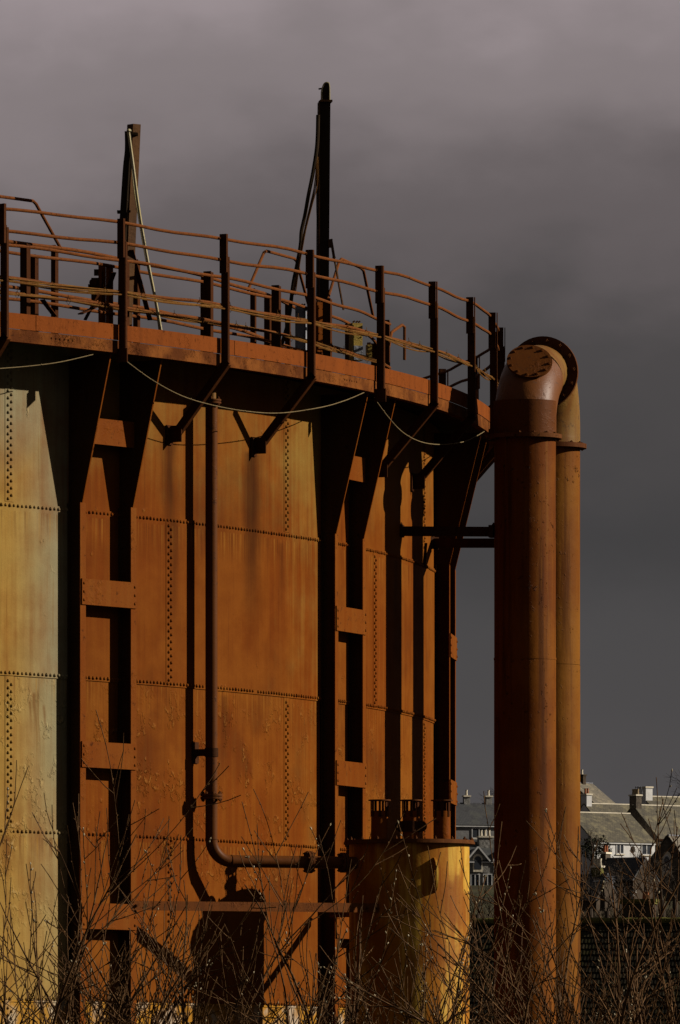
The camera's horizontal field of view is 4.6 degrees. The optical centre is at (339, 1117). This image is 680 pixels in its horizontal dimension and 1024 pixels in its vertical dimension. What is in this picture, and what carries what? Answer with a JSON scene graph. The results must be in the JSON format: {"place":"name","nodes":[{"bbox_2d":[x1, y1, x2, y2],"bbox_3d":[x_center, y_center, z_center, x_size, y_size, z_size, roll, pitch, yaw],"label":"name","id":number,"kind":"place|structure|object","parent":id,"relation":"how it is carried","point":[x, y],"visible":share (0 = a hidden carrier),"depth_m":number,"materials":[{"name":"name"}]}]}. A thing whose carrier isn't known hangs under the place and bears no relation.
{"place":"outdoors","nodes":[
{"label":"outdoors","id":0,"kind":"place"},
{"bbox_2d":[0,0,679,803],"label":"sky","id":1,"kind":"structure","parent":0,"point":[521,158],"materials":[{"name":"grey"}]},
{"bbox_2d":[469,885,679,915],"bbox_3d":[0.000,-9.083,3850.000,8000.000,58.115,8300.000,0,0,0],"label":"ground","id":2,"kind":"structure","parent":0,"point":[475,888],"depth_m":850.66,"materials":[{"name":"plant"}]},
{"bbox_2d":[0,868,185,1023],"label":"willow shrub","id":3,"kind":"object","parent":2,"relation":"on","point":[106,991],"visible":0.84,"depth_m":80.95,"materials":[{"name":"brown plant"}]},
{"bbox_2d":[0,760,276,1023],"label":"willow shrub","id":4,"kind":"object","parent":2,"relation":"on","point":[94,903],"visible":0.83,"depth_m":81.41,"materials":[{"name":"brown plant"}]},
{"bbox_2d":[0,710,305,1023],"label":"willow shrub","id":5,"kind":"object","parent":2,"relation":"on","point":[60,999],"visible":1,"depth_m":79.73,"materials":[{"name":"brown plant"}]},
{"bbox_2d":[15,852,401,1023],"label":"willow shrub","id":6,"kind":"object","parent":2,"relation":"on","point":[182,1004],"visible":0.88,"depth_m":80.94,"materials":[{"name":"brown plant"}]},
{"bbox_2d":[0,789,435,1023],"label":"willow shrub","id":7,"kind":"object","parent":2,"relation":"on","point":[288,939],"visible":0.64,"depth_m":82.07,"materials":[{"name":"brown plant"}]},
{"bbox_2d":[118,844,384,1023],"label":"willow shrub","id":8,"kind":"object","parent":2,"relation":"on","point":[273,994],"visible":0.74,"depth_m":81.01,"materials":[{"name":"brown plant"}]},
{"bbox_2d":[0,195,504,1023],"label":"gas holder","id":9,"kind":"object","parent":2,"relation":"on","point":[336,651],"visible":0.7,"depth_m":87.19,"materials":[{"name":"paint"}]},
{"bbox_2d":[0,354,92,368],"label":"wire","id":10,"kind":"object","parent":9,"relation":"attached to","point":[48,363],"visible":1,"depth_m":83.88,"materials":[{"name":"grey metal"}]},
{"bbox_2d":[88,266,112,323],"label":"winch frame","id":11,"kind":"object","parent":9,"relation":"attached to","point":[103,273],"visible":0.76,"depth_m":86.81,"materials":[{"name":"black metal"}]},
{"bbox_2d":[117,124,161,329],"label":"mast","id":12,"kind":"object","parent":9,"relation":"attached to","point":[129,211],"visible":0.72,"depth_m":86.70,"materials":[{"name":"brown metal"}]},
{"bbox_2d":[9,290,385,364],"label":"cable bundle","id":13,"kind":"object","parent":9,"relation":"attached to","point":[191,320],"visible":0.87,"depth_m":87.39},
{"bbox_2d":[127,362,363,413],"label":"wire","id":14,"kind":"object","parent":9,"relation":"attached to","point":[236,409],"visible":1,"depth_m":86.38,"materials":[{"name":"grey metal"}]},
{"bbox_2d":[0,277,498,387],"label":"cable bundle","id":15,"kind":"object","parent":9,"relation":"attached to","point":[268,317],"visible":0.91,"depth_m":86.49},
{"bbox_2d":[128,901,378,912],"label":"support rail","id":16,"kind":"object","parent":9,"relation":"attached to","point":[245,906],"visible":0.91,"depth_m":86.28,"materials":[{"name":"brown metal"}]},
{"bbox_2d":[192,391,357,872],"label":"standpipe","id":17,"kind":"object","parent":9,"relation":"attached to","point":[340,862],"visible":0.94,"depth_m":86.73,"materials":[{"name":"brown metal"}]},
{"bbox_2d":[295,303,306,349],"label":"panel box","id":18,"kind":"object","parent":9,"relation":"attached to","point":[301,330],"visible":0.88,"depth_m":91.24,"materials":[{"name":"grey metal"}]},
{"bbox_2d":[281,82,343,347],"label":"mast","id":19,"kind":"object","parent":9,"relation":"attached to","point":[321,173],"visible":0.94,"depth_m":92.19,"materials":[{"name":"black metal"}]},
{"bbox_2d":[316,300,322,352],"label":"control box","id":20,"kind":"object","parent":9,"relation":"attached to","point":[319,318],"visible":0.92,"depth_m":91.11,"materials":[{"name":"orange metal"}]},
{"bbox_2d":[349,320,362,361],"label":"control box","id":21,"kind":"object","parent":9,"relation":"attached to","point":[355,343],"visible":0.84,"depth_m":92.52,"materials":[{"name":"yellow paint"}]},
{"bbox_2d":[366,342,371,356],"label":"junction box","id":22,"kind":"object","parent":9,"relation":"attached to","point":[369,349],"visible":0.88,"depth_m":92.97,"materials":[{"name":"yellow paint"}]},
{"bbox_2d":[423,543,426,567],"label":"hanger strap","id":23,"kind":"object","parent":9,"relation":"attached to","point":[425,553],"visible":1,"depth_m":93.47,"materials":[{"name":"brown metal"}]},
{"bbox_2d":[377,402,484,444],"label":"wire","id":24,"kind":"object","parent":9,"relation":"attached to","point":[424,442],"visible":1,"depth_m":90.91,"materials":[{"name":"black metal"}]},
{"bbox_2d":[400,522,493,537],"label":"steady beam","id":25,"kind":"structure","parent":9,"relation":"attached to","point":[488,531],"depth_m":92.18,"materials":[{"name":"black metal"}]},
{"bbox_2d":[431,536,493,548],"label":"steady beam","id":26,"kind":"structure","parent":9,"relation":"attached to","point":[437,542],"depth_m":93.83,"materials":[{"name":"brown metal"}]},
{"bbox_2d":[106,802,501,1023],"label":"willow shrub","id":27,"kind":"object","parent":2,"relation":"on","point":[285,961],"visible":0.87,"depth_m":81.04,"materials":[{"name":"brown plant"}]},
{"bbox_2d":[120,820,509,1023],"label":"willow shrub","id":28,"kind":"object","parent":2,"relation":"on","point":[353,1013],"visible":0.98,"depth_m":80.74,"materials":[{"name":"brown plant"}]},
{"bbox_2d":[344,799,474,1023],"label":"drum","id":29,"kind":"object","parent":2,"relation":"on","point":[444,842],"visible":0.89,"depth_m":87.14,"materials":[{"name":"paint"}]},
{"bbox_2d":[330,912,348,916],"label":"support rail","id":30,"kind":"object","parent":29,"relation":"attached to","point":[337,914],"visible":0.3,"depth_m":89.15,"materials":[{"name":"brown metal"}]},
{"bbox_2d":[256,791,656,1023],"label":"willow shrub","id":31,"kind":"object","parent":2,"relation":"on","point":[490,954],"visible":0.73,"depth_m":82.28,"materials":[{"name":"brown plant"}]},
{"bbox_2d":[456,790,493,838],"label":"long house","id":32,"kind":"structure","parent":2,"relation":"on","point":[471,819],"depth_m":945.26,"materials":[{"name":"stone"}]},
{"bbox_2d":[472,828,486,838],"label":"window","id":33,"kind":"structure","parent":32,"relation":"in","point":[475,831],"depth_m":944.17,"materials":[{"name":"white glass"}]},
{"bbox_2d":[298,873,657,1023],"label":"willow shrub","id":34,"kind":"object","parent":2,"relation":"on","point":[462,974],"visible":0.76,"depth_m":81.53,"materials":[{"name":"brown plant"}]},
{"bbox_2d":[468,830,493,885],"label":"stone villa","id":35,"kind":"object","parent":2,"relation":"on","point":[481,865],"visible":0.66,"depth_m":876.07,"materials":[{"name":"stone"}]},
{"bbox_2d":[470,874,479,885],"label":"window","id":36,"kind":"structure","parent":35,"relation":"in","point":[473,877],"depth_m":875.77,"materials":[{"name":"grey glass"}]},
{"bbox_2d":[483,874,491,884],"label":"window","id":37,"kind":"structure","parent":35,"relation":"in","point":[488,880],"depth_m":876.20,"materials":[{"name":"grey glass"}]},
{"bbox_2d":[469,884,492,917],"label":"bare bush","id":38,"kind":"object","parent":2,"relation":"on","point":[477,916],"visible":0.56,"depth_m":555.41,"materials":[{"name":"brown plant"}]},
{"bbox_2d":[477,788,493,801],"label":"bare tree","id":39,"kind":"object","parent":2,"relation":"on","point":[489,792],"visible":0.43,"depth_m":1043.01,"materials":[{"name":"brown plant"}]},
{"bbox_2d":[484,895,493,917],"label":"bare bush","id":40,"kind":"object","parent":2,"relation":"on","point":[490,906],"visible":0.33,"depth_m":572.36,"materials":[{"name":"brown plant"}]},
{"bbox_2d":[309,878,679,1023],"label":"willow shrub","id":41,"kind":"object","parent":2,"relation":"on","point":[544,1005],"visible":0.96,"depth_m":79.44,"materials":[{"name":"brown plant"}]},
{"bbox_2d":[384,807,679,1023],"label":"willow shrub","id":42,"kind":"object","parent":2,"relation":"on","point":[620,1018],"visible":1,"depth_m":80.16,"materials":[{"name":"brown plant"}]},
{"bbox_2d":[488,336,586,1023],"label":"gooseneck pipe","id":43,"kind":"object","parent":2,"relation":"on","point":[539,445],"visible":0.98,"depth_m":91.83,"materials":[{"name":"brown metal"}]},
{"bbox_2d":[426,847,679,1023],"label":"willow shrub","id":44,"kind":"object","parent":2,"relation":"on","point":[515,978],"visible":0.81,"depth_m":81.10,"materials":[{"name":"brown plant"}]},
{"bbox_2d":[469,876,679,1023],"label":"wall","id":45,"kind":"structure","parent":2,"relation":"on","point":[587,943],"depth_m":337.27,"materials":[{"name":"brown stone"}]},
{"bbox_2d":[469,889,679,917],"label":"scrub","id":46,"kind":"object","parent":2,"relation":"on","point":[667,913],"visible":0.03,"depth_m":615.26,"materials":[{"name":"brown plant"}]},
{"bbox_2d":[580,826,601,873],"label":"bare tree","id":47,"kind":"object","parent":2,"relation":"on","point":[592,846],"visible":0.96,"depth_m":841.43,"materials":[{"name":"brown plant"}]},
{"bbox_2d":[580,867,611,917],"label":"bare bush","id":48,"kind":"object","parent":2,"relation":"on","point":[590,909],"visible":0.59,"depth_m":504.84,"materials":[{"name":"brown plant"}]},
{"bbox_2d":[581,835,611,861],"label":"evergreen shrub","id":49,"kind":"object","parent":2,"relation":"on","point":[585,847],"visible":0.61,"depth_m":875.07,"materials":[{"name":"green plant"}]},
{"bbox_2d":[580,770,615,806],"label":"brown roof house","id":50,"kind":"structure","parent":2,"relation":"on","point":[599,796],"depth_m":1056.19,"materials":[{"name":"brick"}]},
{"bbox_2d":[516,769,679,1023],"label":"willow shrub","id":51,"kind":"object","parent":2,"relation":"on","point":[657,954],"visible":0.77,"depth_m":81.46,"materials":[{"name":"brown plant"}]},
{"bbox_2d":[580,858,617,913],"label":"house","id":52,"kind":"structure","parent":2,"relation":"on","point":[596,905],"depth_m":724.37,"materials":[{"name":"brick"}]},
{"bbox_2d":[594,835,610,851],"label":"bare tree","id":53,"kind":"object","parent":2,"relation":"on","point":[600,844],"visible":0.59,"depth_m":849.75,"materials":[{"name":"brown plant"}]},
{"bbox_2d":[580,788,628,812],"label":"white house","id":54,"kind":"structure","parent":2,"relation":"on","point":[587,805],"depth_m":988.84,"materials":[{"name":"stone"}]},
{"bbox_2d":[596,858,618,910],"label":"bare bush","id":55,"kind":"object","parent":2,"relation":"on","point":[602,903],"visible":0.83,"depth_m":673.04,"materials":[{"name":"brown plant"}]},
{"bbox_2d":[593,877,623,917],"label":"bare bush","id":56,"kind":"object","parent":2,"relation":"on","point":[607,912],"visible":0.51,"depth_m":521.64,"materials":[{"name":"brown plant"}]},
{"bbox_2d":[606,856,627,908],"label":"bare bush","id":57,"kind":"object","parent":2,"relation":"on","point":[620,875],"visible":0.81,"depth_m":673.09,"materials":[{"name":"brown plant"}]},
{"bbox_2d":[580,812,655,873],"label":"white house","id":58,"kind":"structure","parent":2,"relation":"on","point":[608,826],"depth_m":925.94,"materials":[{"name":"stone"}]},
{"bbox_2d":[615,844,624,854],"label":"window","id":59,"kind":"structure","parent":58,"relation":"in","point":[620,847],"depth_m":924.32,"materials":[{"name":"white glass"}]},
{"bbox_2d":[641,845,651,855],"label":"window","id":60,"kind":"structure","parent":58,"relation":"in","point":[644,848],"depth_m":926.36,"materials":[{"name":"white glass"}]},
{"bbox_2d":[603,867,632,898],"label":"bare bush","id":61,"kind":"object","parent":2,"relation":"on","point":[623,892],"visible":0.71,"depth_m":572.12,"materials":[{"name":"brown plant"}]},
{"bbox_2d":[599,845,659,914],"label":"cottage","id":62,"kind":"structure","parent":2,"relation":"on","point":[631,863],"depth_m":777.06,"materials":[{"name":"brick"}]},
{"bbox_2d":[628,859,658,891],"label":"bare bush","id":63,"kind":"object","parent":2,"relation":"on","point":[643,875],"visible":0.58,"depth_m":589.10,"materials":[{"name":"brown plant"}]},
{"bbox_2d":[636,853,667,905],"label":"bare bush","id":64,"kind":"object","parent":2,"relation":"on","point":[652,873],"visible":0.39,"depth_m":689.99,"materials":[{"name":"brown plant"}]},
{"bbox_2d":[627,789,679,849],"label":"stone house","id":65,"kind":"structure","parent":2,"relation":"on","point":[640,812],"depth_m":934.21,"materials":[{"name":"stone"}]},
{"bbox_2d":[635,785,679,804],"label":"white house","id":66,"kind":"structure","parent":2,"relation":"on","point":[648,797],"depth_m":1013.83,"materials":[{"name":"stone"}]},
{"bbox_2d":[638,859,677,916],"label":"bare bush","id":67,"kind":"object","parent":2,"relation":"on","point":[661,891],"visible":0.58,"depth_m":555.38,"materials":[{"name":"brown plant"}]},
{"bbox_2d":[649,834,679,900],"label":"gabled house","id":68,"kind":"structure","parent":2,"relation":"on","point":[666,842],"depth_m":839.04,"materials":[{"name":"brown stone"}]},
{"bbox_2d":[662,852,671,875],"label":"window","id":69,"kind":"structure","parent":68,"relation":"in","point":[667,855],"depth_m":838.94,"materials":[{"name":"glass"}]},
{"bbox_2d":[655,857,679,917],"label":"bare bush","id":70,"kind":"object","parent":2,"relation":"on","point":[674,901],"visible":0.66,"depth_m":580.50,"materials":[{"name":"brown plant"}]},
{"bbox_2d":[662,770,679,794],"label":"bare tree","id":71,"kind":"object","parent":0,"point":[673,777],"visible":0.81,"depth_m":1078.48,"materials":[{"name":"brown plant"}]}
]}

